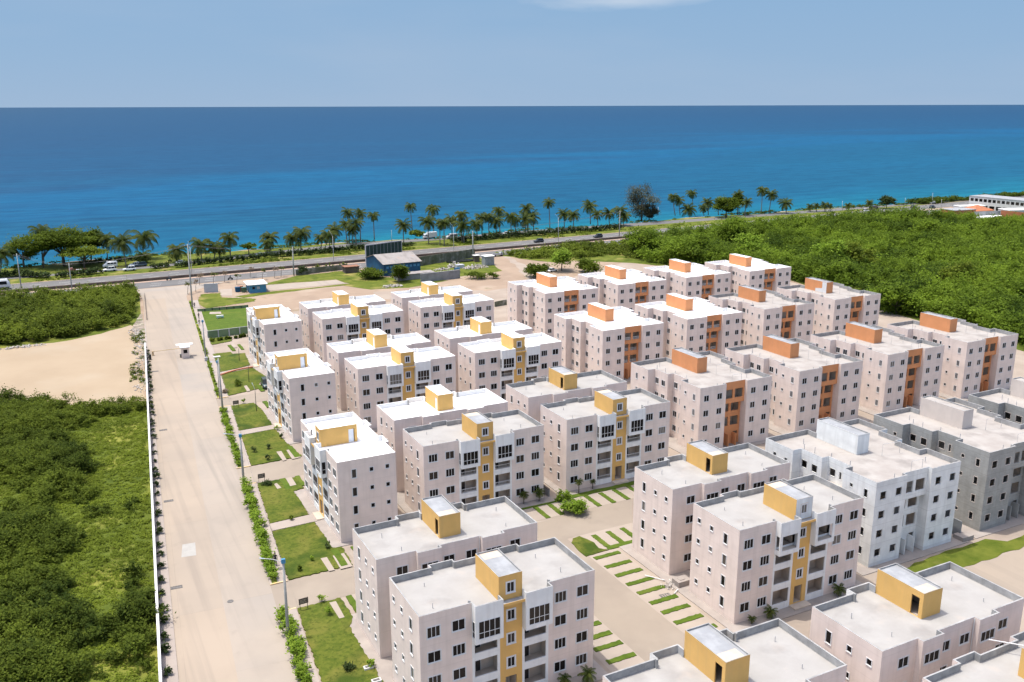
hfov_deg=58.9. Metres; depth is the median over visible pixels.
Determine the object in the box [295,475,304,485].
grass strip
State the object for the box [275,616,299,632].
shrub
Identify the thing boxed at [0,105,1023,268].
sea
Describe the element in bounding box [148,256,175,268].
hedge
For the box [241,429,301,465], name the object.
lawn
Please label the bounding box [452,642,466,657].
window
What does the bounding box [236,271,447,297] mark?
grass field
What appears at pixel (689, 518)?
window
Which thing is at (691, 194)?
palm tree
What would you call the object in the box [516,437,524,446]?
window
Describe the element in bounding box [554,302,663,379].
apartment block
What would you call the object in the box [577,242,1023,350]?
scrub ground
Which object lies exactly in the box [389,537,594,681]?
apartment block
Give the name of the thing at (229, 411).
pavement
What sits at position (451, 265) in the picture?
rubble pile
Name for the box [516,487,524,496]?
window
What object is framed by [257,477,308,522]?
lawn
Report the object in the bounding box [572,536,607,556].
lawn
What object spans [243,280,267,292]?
hut
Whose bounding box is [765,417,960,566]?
apartment block
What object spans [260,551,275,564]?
shrub
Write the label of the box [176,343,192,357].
guard booth
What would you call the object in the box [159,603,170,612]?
shrub
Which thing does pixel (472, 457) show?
apartment block
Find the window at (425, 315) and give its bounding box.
[423,312,428,317]
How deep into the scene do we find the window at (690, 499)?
115.41 m
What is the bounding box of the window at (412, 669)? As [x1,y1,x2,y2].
[410,664,413,680]
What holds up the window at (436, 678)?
in the apartment block at (516, 612)
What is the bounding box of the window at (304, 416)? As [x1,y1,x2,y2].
[302,412,306,418]
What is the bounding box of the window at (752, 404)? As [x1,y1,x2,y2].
[750,401,754,407]
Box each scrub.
[0,276,141,344]
[0,383,175,681]
[1,199,968,267]
[496,236,659,258]
[905,191,1023,203]
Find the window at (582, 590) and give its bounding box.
[576,583,588,597]
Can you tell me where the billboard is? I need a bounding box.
[365,240,401,263]
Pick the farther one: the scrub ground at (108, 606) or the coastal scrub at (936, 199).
the coastal scrub at (936, 199)
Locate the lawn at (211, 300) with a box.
[198,293,255,307]
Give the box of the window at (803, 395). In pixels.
[801,392,805,398]
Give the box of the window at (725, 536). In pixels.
[722,532,727,545]
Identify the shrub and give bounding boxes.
[152,472,160,477]
[155,507,161,515]
[155,524,163,533]
[156,561,165,568]
[158,574,166,581]
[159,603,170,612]
[160,614,168,623]
[160,630,169,639]
[160,641,170,653]
[163,664,172,675]
[221,413,228,418]
[224,430,233,438]
[225,426,233,431]
[228,442,238,449]
[231,446,239,451]
[232,451,242,461]
[240,476,251,485]
[241,481,253,491]
[241,487,251,494]
[241,495,258,504]
[246,503,258,510]
[248,507,259,513]
[249,509,262,519]
[251,524,261,530]
[252,516,267,525]
[254,527,268,542]
[258,538,269,546]
[259,545,275,556]
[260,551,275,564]
[263,556,277,571]
[264,565,278,573]
[266,570,278,578]
[273,604,288,622]
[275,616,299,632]
[282,626,298,637]
[285,632,305,648]
[285,640,307,655]
[286,637,306,650]
[290,651,306,666]
[292,663,309,680]
[295,659,311,670]
[301,672,314,681]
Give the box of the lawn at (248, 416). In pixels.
[231,403,271,430]
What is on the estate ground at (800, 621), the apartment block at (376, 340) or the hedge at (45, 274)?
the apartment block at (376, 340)
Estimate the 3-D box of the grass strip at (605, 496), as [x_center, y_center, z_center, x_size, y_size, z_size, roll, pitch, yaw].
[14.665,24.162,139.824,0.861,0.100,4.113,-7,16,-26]
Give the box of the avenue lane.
[165,296,297,681]
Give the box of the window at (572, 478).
[570,475,577,483]
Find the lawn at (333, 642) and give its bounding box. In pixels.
[297,598,383,681]
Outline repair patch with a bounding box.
[181,543,195,556]
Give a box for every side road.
[216,392,267,406]
[237,457,303,483]
[270,566,355,608]
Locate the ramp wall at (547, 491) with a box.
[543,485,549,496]
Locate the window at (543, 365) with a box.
[541,362,547,369]
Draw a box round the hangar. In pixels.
[364,251,421,275]
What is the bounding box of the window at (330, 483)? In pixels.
[328,478,331,490]
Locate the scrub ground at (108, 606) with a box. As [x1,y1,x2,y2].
[0,292,158,681]
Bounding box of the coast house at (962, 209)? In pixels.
[942,207,976,214]
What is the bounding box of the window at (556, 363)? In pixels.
[552,361,558,366]
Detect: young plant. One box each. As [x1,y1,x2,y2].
[316,594,327,600]
[324,606,332,612]
[366,658,374,666]
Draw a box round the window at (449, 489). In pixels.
[446,485,455,494]
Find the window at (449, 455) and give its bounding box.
[445,450,454,459]
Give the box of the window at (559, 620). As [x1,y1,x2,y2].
[554,613,566,627]
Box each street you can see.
[537,498,684,660]
[965,548,1023,597]
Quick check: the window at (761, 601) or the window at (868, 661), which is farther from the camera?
the window at (761, 601)
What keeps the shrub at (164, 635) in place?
on the sidewalk
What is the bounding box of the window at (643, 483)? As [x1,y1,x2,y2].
[642,481,645,492]
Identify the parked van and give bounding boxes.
[446,233,457,238]
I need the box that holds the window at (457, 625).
[451,617,465,632]
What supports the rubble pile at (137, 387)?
on the sand lot
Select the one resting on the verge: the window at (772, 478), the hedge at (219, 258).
the hedge at (219, 258)
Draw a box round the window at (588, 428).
[585,424,592,432]
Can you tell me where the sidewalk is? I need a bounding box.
[143,302,178,681]
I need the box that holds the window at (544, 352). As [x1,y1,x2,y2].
[541,350,547,356]
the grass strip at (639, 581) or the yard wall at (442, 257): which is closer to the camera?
the grass strip at (639, 581)
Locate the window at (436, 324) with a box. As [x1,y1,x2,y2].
[434,322,439,327]
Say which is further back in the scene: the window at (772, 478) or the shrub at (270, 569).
the window at (772, 478)
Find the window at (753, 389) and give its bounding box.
[751,387,755,393]
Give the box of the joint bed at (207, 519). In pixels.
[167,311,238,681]
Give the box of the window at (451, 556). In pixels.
[443,553,454,560]
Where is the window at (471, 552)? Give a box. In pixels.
[465,548,476,557]
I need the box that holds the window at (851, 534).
[847,529,856,540]
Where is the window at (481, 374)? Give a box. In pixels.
[478,372,485,378]
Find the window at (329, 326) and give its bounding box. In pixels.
[325,324,331,329]
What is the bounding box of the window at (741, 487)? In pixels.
[737,482,745,490]
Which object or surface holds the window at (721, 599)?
in the apartment block at (793, 544)
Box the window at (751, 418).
[749,415,753,422]
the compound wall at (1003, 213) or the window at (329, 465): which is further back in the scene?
the compound wall at (1003, 213)
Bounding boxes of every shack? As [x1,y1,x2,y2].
[341,264,358,272]
[473,254,480,261]
[481,254,494,265]
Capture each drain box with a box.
[363,664,373,670]
[371,677,381,681]
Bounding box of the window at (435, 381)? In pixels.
[433,378,439,384]
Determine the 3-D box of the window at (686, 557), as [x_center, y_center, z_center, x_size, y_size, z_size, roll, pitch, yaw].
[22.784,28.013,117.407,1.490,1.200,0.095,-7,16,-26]
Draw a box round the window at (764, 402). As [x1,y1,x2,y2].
[762,399,766,405]
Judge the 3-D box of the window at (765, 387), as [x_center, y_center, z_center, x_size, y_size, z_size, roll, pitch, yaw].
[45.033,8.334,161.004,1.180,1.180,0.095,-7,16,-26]
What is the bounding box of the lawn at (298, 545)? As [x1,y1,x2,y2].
[272,522,352,579]
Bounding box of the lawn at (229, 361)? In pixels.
[213,352,249,371]
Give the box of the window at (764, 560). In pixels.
[759,554,769,566]
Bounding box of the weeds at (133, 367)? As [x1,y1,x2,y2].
[129,330,145,382]
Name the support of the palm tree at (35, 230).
on the verge
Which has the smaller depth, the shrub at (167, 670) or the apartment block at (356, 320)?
the shrub at (167, 670)
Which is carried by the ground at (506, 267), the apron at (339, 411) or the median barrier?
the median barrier
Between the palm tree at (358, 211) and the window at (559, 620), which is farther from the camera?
the palm tree at (358, 211)
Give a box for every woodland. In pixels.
[631,208,1023,345]
[642,202,978,240]
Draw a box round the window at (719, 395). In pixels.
[717,392,722,399]
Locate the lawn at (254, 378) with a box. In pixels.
[221,368,264,395]
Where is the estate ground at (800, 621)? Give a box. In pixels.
[212,263,1023,681]
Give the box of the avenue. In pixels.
[143,298,237,681]
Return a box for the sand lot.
[0,325,146,405]
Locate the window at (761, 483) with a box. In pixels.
[753,480,764,487]
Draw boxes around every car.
[103,266,116,271]
[123,265,135,270]
[134,261,146,266]
[260,376,266,388]
[533,238,543,242]
[593,233,602,237]
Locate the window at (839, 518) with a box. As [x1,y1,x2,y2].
[835,513,843,524]
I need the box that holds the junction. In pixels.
[136,282,222,299]
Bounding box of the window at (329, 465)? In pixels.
[327,460,330,472]
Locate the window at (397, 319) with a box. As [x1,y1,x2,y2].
[395,316,400,321]
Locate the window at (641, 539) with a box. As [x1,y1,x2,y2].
[640,537,643,548]
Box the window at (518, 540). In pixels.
[509,537,520,545]
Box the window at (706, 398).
[704,395,708,401]
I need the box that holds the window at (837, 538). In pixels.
[831,533,841,545]
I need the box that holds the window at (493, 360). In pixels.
[490,357,496,363]
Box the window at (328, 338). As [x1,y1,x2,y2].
[326,335,332,341]
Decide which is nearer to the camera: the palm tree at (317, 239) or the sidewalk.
the sidewalk
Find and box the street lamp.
[210,360,219,398]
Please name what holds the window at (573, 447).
in the apartment block at (604, 436)
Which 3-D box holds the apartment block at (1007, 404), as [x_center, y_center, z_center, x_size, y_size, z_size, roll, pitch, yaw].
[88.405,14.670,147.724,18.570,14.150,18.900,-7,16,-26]
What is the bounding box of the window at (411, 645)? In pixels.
[410,641,412,656]
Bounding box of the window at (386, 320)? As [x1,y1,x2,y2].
[384,318,390,323]
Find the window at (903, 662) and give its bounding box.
[897,654,909,670]
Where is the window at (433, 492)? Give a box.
[429,488,438,496]
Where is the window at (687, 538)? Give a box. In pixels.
[684,533,691,543]
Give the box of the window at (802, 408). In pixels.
[800,406,804,412]
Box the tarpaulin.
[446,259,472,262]
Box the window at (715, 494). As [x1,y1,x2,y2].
[706,491,718,499]
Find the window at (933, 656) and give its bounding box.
[923,648,940,665]
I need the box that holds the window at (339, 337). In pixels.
[337,334,343,339]
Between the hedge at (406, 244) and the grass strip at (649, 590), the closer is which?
the grass strip at (649, 590)
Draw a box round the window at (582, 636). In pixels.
[575,629,587,643]
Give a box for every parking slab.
[277,451,286,460]
[286,477,295,485]
[287,448,298,458]
[321,557,334,570]
[329,601,343,617]
[333,553,351,568]
[348,520,546,600]
[523,485,722,671]
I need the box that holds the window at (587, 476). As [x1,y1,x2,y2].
[584,472,591,480]
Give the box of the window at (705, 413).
[703,410,708,416]
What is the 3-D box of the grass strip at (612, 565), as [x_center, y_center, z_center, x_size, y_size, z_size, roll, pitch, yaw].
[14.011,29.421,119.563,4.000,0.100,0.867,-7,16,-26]
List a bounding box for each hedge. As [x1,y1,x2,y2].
[0,266,51,277]
[54,266,103,277]
[79,255,148,264]
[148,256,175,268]
[174,253,256,266]
[209,333,247,340]
[254,243,365,258]
[312,262,347,267]
[402,241,414,246]
[450,230,512,241]
[511,223,624,236]
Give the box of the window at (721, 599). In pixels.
[719,595,723,607]
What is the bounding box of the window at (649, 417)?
[645,412,653,421]
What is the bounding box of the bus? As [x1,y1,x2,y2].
[0,278,10,288]
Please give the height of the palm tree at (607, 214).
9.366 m
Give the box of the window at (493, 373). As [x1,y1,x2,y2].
[490,370,496,376]
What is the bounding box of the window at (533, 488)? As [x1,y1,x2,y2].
[531,484,539,493]
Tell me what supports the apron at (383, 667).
on the estate ground at (800, 621)
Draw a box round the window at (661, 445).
[657,441,664,449]
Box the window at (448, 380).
[445,376,452,383]
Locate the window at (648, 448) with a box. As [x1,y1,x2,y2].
[644,444,651,452]
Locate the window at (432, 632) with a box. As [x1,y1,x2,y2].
[426,624,440,639]
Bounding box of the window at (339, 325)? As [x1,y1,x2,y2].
[337,323,342,328]
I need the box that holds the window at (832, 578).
[828,573,837,585]
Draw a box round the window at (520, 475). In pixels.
[516,471,524,480]
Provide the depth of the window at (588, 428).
141.13 m
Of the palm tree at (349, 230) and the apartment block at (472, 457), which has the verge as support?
the palm tree at (349, 230)
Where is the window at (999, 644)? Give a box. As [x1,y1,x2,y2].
[995,641,1004,647]
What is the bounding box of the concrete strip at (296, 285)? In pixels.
[267,280,345,290]
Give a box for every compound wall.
[975,211,1000,215]
[1001,210,1023,216]
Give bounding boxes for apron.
[246,355,265,375]
[263,409,301,444]
[294,489,352,546]
[337,407,376,431]
[350,613,607,681]
[397,491,554,512]
[544,477,633,494]
[570,369,630,381]
[619,543,862,631]
[668,433,773,454]
[768,416,870,433]
[856,534,968,575]
[858,403,919,414]
[939,388,1008,400]
[961,514,1023,538]
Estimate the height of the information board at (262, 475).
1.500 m
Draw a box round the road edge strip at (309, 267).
[5,209,935,294]
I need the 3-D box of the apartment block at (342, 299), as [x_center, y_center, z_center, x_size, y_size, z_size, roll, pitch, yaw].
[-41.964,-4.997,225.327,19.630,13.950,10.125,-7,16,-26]
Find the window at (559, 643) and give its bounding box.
[554,636,566,650]
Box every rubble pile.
[0,343,46,349]
[128,328,142,337]
[133,385,145,392]
[382,284,402,287]
[434,267,449,270]
[447,261,458,267]
[462,264,487,268]
[660,579,677,589]
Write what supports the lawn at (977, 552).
on the estate ground at (800, 621)
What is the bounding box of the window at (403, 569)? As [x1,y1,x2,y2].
[396,564,408,574]
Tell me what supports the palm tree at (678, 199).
on the verge
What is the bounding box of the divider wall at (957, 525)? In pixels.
[952,518,961,533]
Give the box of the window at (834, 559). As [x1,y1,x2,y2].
[830,553,839,565]
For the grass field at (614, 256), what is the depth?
361.08 m
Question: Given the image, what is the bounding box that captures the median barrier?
[1,212,885,291]
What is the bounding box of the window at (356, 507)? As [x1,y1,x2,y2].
[353,505,358,514]
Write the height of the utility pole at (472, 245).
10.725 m
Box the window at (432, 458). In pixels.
[428,453,437,463]
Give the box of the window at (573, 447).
[570,443,578,451]
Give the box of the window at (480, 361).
[478,358,485,365]
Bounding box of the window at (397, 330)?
[395,327,400,333]
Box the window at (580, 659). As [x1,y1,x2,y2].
[575,652,587,666]
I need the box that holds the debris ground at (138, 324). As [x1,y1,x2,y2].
[133,314,145,386]
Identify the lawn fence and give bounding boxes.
[197,305,247,311]
[207,326,247,337]
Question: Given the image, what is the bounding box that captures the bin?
[241,287,246,291]
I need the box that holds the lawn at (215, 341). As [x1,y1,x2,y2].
[209,336,231,344]
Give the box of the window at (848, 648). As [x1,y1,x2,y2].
[845,644,851,654]
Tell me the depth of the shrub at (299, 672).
95.16 m
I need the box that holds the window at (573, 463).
[570,459,578,467]
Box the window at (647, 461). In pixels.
[644,459,651,464]
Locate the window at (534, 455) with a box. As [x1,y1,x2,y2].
[531,451,539,460]
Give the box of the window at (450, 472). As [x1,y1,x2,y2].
[445,467,454,477]
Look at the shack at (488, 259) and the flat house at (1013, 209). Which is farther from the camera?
the flat house at (1013, 209)
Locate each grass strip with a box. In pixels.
[256,385,264,391]
[280,478,291,488]
[287,446,299,456]
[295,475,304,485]
[331,549,347,565]
[346,595,355,611]
[521,481,633,509]
[533,507,550,518]
[547,504,564,514]
[584,495,601,506]
[591,534,609,546]
[593,551,620,559]
[593,630,612,639]
[593,640,623,651]
[594,620,601,625]
[598,492,615,502]
[604,559,631,568]
[605,652,636,664]
[606,531,624,542]
[606,540,631,549]
[612,489,630,499]
[614,568,642,576]
[620,527,632,536]
[625,577,654,585]
[636,584,665,594]
[649,594,678,604]
[660,603,690,614]
[673,613,703,624]
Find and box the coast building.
[969,194,1023,210]
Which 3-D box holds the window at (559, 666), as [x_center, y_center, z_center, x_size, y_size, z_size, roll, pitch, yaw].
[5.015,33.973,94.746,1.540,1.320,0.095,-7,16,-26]
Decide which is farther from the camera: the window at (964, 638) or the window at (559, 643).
the window at (559, 643)
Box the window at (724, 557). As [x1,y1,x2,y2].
[721,553,726,566]
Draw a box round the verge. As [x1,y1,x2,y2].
[0,200,968,283]
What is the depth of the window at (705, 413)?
155.95 m
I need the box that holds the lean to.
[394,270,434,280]
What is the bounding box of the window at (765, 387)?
[763,384,767,391]
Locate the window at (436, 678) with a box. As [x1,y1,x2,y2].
[428,673,441,681]
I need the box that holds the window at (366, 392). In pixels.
[362,389,369,395]
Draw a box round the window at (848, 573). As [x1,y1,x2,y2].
[843,568,852,580]
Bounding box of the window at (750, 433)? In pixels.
[748,430,752,436]
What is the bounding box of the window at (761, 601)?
[756,595,766,608]
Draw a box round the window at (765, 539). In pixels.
[761,533,771,545]
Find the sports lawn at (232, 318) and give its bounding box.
[202,308,246,330]
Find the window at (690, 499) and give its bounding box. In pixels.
[686,494,695,504]
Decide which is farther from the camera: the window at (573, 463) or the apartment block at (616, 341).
the apartment block at (616, 341)
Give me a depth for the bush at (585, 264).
324.96 m
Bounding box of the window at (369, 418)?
[364,416,371,422]
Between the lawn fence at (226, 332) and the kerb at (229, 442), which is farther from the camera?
the lawn fence at (226, 332)
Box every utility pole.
[13,253,21,286]
[68,263,72,290]
[184,244,192,306]
[197,320,205,356]
[217,358,223,408]
[223,433,244,479]
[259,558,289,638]
[290,247,294,274]
[470,231,474,257]
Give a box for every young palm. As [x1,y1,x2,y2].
[519,490,528,503]
[532,487,544,500]
[557,673,570,681]
[575,478,583,492]
[577,664,595,681]
[748,614,756,623]
[763,604,778,618]
[832,583,845,595]
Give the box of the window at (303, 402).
[301,398,305,405]
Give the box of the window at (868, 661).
[865,657,871,667]
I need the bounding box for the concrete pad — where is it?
[220,289,231,295]
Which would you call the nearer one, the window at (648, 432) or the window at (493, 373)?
the window at (648, 432)
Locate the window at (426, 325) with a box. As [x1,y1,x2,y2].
[424,323,429,328]
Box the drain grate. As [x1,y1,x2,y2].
[171,585,182,589]
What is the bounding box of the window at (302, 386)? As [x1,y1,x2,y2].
[300,384,304,391]
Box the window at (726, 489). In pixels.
[721,486,729,493]
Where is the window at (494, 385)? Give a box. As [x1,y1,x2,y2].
[491,383,496,389]
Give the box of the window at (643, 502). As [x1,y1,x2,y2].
[641,500,644,511]
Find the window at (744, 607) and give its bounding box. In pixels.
[739,601,749,613]
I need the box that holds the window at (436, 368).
[432,365,439,371]
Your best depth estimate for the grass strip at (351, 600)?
110.50 m
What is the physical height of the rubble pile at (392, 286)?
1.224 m
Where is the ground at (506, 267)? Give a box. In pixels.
[2,207,952,596]
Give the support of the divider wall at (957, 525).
on the estate ground at (800, 621)
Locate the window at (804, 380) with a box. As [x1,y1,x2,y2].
[802,378,806,384]
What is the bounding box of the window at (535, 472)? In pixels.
[531,467,539,476]
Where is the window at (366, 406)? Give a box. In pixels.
[363,402,370,409]
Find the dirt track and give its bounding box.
[373,256,530,305]
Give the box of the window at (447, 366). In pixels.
[445,363,452,370]
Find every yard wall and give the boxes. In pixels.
[296,264,346,274]
[418,249,474,265]
[420,269,459,281]
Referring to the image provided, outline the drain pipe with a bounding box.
[989,639,1023,645]
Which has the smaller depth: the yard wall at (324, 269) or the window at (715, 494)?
the window at (715, 494)
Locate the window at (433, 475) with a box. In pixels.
[429,471,438,480]
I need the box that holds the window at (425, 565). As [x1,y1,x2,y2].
[421,560,438,568]
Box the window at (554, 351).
[552,348,558,354]
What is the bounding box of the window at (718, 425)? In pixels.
[715,422,720,428]
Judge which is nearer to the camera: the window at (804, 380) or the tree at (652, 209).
the window at (804, 380)
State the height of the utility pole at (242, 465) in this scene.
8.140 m
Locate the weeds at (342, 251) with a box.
[35,223,684,281]
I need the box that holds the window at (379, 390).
[376,386,383,393]
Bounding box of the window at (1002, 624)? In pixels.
[997,616,1008,631]
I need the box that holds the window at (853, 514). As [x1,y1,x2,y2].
[849,509,858,520]
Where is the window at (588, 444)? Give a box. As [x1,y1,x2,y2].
[585,440,592,448]
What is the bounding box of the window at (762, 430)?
[760,427,764,433]
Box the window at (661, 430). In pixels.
[658,426,665,434]
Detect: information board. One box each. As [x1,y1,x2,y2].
[258,473,264,480]
[299,597,307,609]
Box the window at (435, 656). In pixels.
[427,649,441,664]
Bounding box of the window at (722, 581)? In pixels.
[720,574,724,587]
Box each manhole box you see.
[672,574,689,587]
[953,531,973,541]
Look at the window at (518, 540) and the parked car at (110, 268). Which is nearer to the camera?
the window at (518, 540)
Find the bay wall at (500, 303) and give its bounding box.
[494,300,506,306]
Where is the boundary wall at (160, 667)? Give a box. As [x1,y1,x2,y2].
[144,342,162,681]
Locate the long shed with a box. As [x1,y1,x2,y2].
[953,204,985,207]
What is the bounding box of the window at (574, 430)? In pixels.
[571,426,578,435]
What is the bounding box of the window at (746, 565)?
[742,559,752,571]
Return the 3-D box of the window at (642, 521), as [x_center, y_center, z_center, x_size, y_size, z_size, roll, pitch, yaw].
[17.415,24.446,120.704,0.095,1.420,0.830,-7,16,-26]
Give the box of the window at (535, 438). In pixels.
[531,434,539,443]
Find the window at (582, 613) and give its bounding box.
[576,607,588,620]
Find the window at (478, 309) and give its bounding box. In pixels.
[476,306,481,311]
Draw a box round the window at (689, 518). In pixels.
[685,514,692,524]
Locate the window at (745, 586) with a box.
[740,580,750,592]
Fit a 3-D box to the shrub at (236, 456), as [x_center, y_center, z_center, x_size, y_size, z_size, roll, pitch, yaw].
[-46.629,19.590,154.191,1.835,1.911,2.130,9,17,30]
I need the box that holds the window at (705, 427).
[702,425,707,431]
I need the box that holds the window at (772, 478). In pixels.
[769,475,777,481]
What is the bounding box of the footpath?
[221,365,319,530]
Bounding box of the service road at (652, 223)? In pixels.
[0,195,1023,278]
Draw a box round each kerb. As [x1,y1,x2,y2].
[16,196,1012,283]
[199,339,216,397]
[219,407,236,467]
[243,493,270,583]
[281,622,299,681]
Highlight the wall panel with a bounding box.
[204,283,217,292]
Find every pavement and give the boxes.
[188,300,207,338]
[200,338,227,396]
[221,406,249,467]
[245,483,286,582]
[285,608,319,681]
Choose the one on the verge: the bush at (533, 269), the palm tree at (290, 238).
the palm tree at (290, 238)
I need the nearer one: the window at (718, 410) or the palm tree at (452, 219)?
the window at (718, 410)
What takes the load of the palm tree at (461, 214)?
on the verge
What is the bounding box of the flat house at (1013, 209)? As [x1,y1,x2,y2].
[998,208,1023,214]
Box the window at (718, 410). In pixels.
[716,407,721,414]
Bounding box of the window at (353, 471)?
[351,468,356,478]
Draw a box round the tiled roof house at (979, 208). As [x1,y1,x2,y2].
[964,205,993,211]
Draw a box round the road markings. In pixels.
[37,202,965,286]
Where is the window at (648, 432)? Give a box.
[645,428,652,436]
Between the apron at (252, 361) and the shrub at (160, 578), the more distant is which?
the apron at (252, 361)
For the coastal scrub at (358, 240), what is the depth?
413.55 m
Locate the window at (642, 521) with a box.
[641,519,644,529]
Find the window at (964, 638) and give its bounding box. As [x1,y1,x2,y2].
[958,631,970,645]
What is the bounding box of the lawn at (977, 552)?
[907,535,1023,571]
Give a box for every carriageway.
[0,196,1023,289]
[24,209,938,298]
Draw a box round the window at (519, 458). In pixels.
[516,454,524,463]
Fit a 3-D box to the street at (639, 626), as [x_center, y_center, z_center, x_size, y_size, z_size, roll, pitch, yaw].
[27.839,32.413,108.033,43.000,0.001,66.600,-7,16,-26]
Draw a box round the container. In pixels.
[455,264,463,267]
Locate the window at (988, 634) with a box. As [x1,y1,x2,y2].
[980,627,995,643]
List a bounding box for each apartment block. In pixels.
[246,304,302,373]
[265,348,336,441]
[299,290,385,352]
[300,412,397,542]
[312,301,403,361]
[326,328,430,410]
[344,345,455,427]
[352,494,536,658]
[376,384,507,491]
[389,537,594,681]
[391,281,472,333]
[403,409,543,512]
[408,291,493,346]
[434,316,532,392]
[458,331,561,399]
[506,365,626,421]
[508,272,597,336]
[540,388,669,490]
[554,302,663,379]
[578,265,666,309]
[603,618,846,681]
[630,347,771,447]
[632,440,789,574]
[634,293,742,358]
[643,259,730,299]
[689,474,863,623]
[705,253,790,293]
[708,285,814,345]
[725,334,862,431]
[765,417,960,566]
[777,277,880,333]
[809,561,1023,681]
[810,321,944,412]
[873,395,1023,530]
[887,311,1017,398]
[922,631,1023,681]
[968,377,1023,423]
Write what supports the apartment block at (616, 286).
on the estate ground at (800, 621)
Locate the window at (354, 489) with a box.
[352,487,357,496]
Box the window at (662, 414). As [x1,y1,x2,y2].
[659,410,666,418]
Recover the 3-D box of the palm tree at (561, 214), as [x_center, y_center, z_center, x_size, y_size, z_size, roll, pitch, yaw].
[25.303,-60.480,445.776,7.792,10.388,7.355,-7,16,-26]
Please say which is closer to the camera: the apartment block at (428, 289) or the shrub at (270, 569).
the shrub at (270, 569)
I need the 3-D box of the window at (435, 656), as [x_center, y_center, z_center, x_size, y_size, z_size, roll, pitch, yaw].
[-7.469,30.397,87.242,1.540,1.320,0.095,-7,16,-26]
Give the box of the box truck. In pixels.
[423,231,436,238]
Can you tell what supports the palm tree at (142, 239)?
on the verge
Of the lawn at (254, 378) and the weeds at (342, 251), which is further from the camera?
the weeds at (342, 251)
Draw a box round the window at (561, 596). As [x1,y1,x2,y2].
[554,589,566,604]
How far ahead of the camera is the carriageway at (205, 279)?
320.87 m
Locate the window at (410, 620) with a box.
[409,616,411,631]
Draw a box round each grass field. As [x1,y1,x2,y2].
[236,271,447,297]
[420,258,501,275]
[499,247,649,261]
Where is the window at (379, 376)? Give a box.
[375,373,382,380]
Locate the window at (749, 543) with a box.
[743,538,753,550]
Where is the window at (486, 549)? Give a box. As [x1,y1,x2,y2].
[485,545,501,550]
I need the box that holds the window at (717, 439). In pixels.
[714,437,719,443]
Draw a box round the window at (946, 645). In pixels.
[942,639,950,652]
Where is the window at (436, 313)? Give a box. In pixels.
[433,311,438,316]
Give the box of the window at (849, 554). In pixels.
[845,549,854,560]
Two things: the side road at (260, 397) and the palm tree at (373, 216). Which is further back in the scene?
the palm tree at (373, 216)
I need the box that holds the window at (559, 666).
[554,659,566,673]
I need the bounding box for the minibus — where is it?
[102,261,117,267]
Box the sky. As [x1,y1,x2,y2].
[0,0,1023,107]
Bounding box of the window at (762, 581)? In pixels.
[758,575,768,587]
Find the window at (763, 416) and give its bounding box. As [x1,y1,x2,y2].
[761,413,765,419]
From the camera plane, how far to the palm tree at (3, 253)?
323.02 m
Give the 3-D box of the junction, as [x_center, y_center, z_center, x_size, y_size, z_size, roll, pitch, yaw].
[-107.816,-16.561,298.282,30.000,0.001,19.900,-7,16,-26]
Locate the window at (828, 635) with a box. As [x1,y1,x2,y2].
[824,629,831,645]
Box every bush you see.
[234,379,241,385]
[261,479,274,485]
[297,265,307,273]
[342,660,356,671]
[355,266,388,278]
[390,264,409,281]
[464,271,488,278]
[486,271,500,277]
[523,263,550,276]
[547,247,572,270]
[555,488,571,501]
[558,497,589,514]
[573,256,603,272]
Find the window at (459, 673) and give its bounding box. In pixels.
[452,666,466,681]
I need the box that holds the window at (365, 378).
[362,375,369,381]
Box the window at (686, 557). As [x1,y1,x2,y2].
[683,552,690,562]
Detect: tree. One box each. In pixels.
[0,243,15,271]
[1,234,41,266]
[8,223,99,265]
[27,224,53,262]
[27,243,60,267]
[54,244,109,267]
[83,226,102,260]
[96,232,115,258]
[107,230,136,266]
[129,230,159,252]
[132,250,152,262]
[167,243,188,261]
[188,237,214,259]
[206,242,223,256]
[214,241,229,255]
[218,231,238,254]
[238,242,256,254]
[259,231,279,244]
[259,238,274,251]
[283,232,300,247]
[291,226,311,249]
[313,234,326,249]
[319,230,338,245]
[324,221,343,246]
[339,218,351,243]
[341,207,355,242]
[344,226,359,243]
[346,218,365,244]
[353,208,367,241]
[367,212,380,239]
[394,218,411,242]
[404,202,416,229]
[408,229,425,236]
[417,215,435,243]
[425,204,440,230]
[434,220,442,245]
[437,218,451,245]
[445,214,458,237]
[451,217,472,242]
[454,210,469,242]
[469,218,483,234]
[474,212,487,235]
[483,212,493,234]
[489,213,505,232]
[491,206,504,233]
[502,212,517,236]
[511,217,520,231]
[516,211,535,231]
[519,203,534,231]
[527,209,540,229]
[542,197,555,227]
[556,208,567,227]
[565,209,580,224]
[580,199,598,223]
[590,208,602,225]
[601,207,616,222]
[613,204,627,223]
[617,211,631,225]
[621,182,661,222]
[621,225,664,251]
[643,203,660,219]
[646,231,733,264]
[667,193,678,215]
[674,196,684,214]
[681,202,696,216]
[685,189,697,205]
[698,204,708,214]
[700,197,714,214]
[708,211,757,244]
[711,196,742,217]
[730,194,743,214]
[730,231,772,253]
[731,189,744,214]
[741,196,753,215]
[756,186,769,212]
[765,189,777,212]
[777,197,793,212]
[806,203,813,211]
[809,238,851,261]
[820,201,828,210]
[843,238,880,264]
[844,203,851,208]
[865,199,873,205]
[866,276,926,316]
[877,195,897,208]
[907,217,955,233]
[937,258,988,285]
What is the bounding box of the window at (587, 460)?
[584,456,592,464]
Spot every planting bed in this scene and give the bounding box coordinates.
[189,301,202,338]
[200,339,218,397]
[247,484,276,582]
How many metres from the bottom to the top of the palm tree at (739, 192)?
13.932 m
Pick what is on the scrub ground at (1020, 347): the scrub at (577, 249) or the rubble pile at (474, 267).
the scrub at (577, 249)

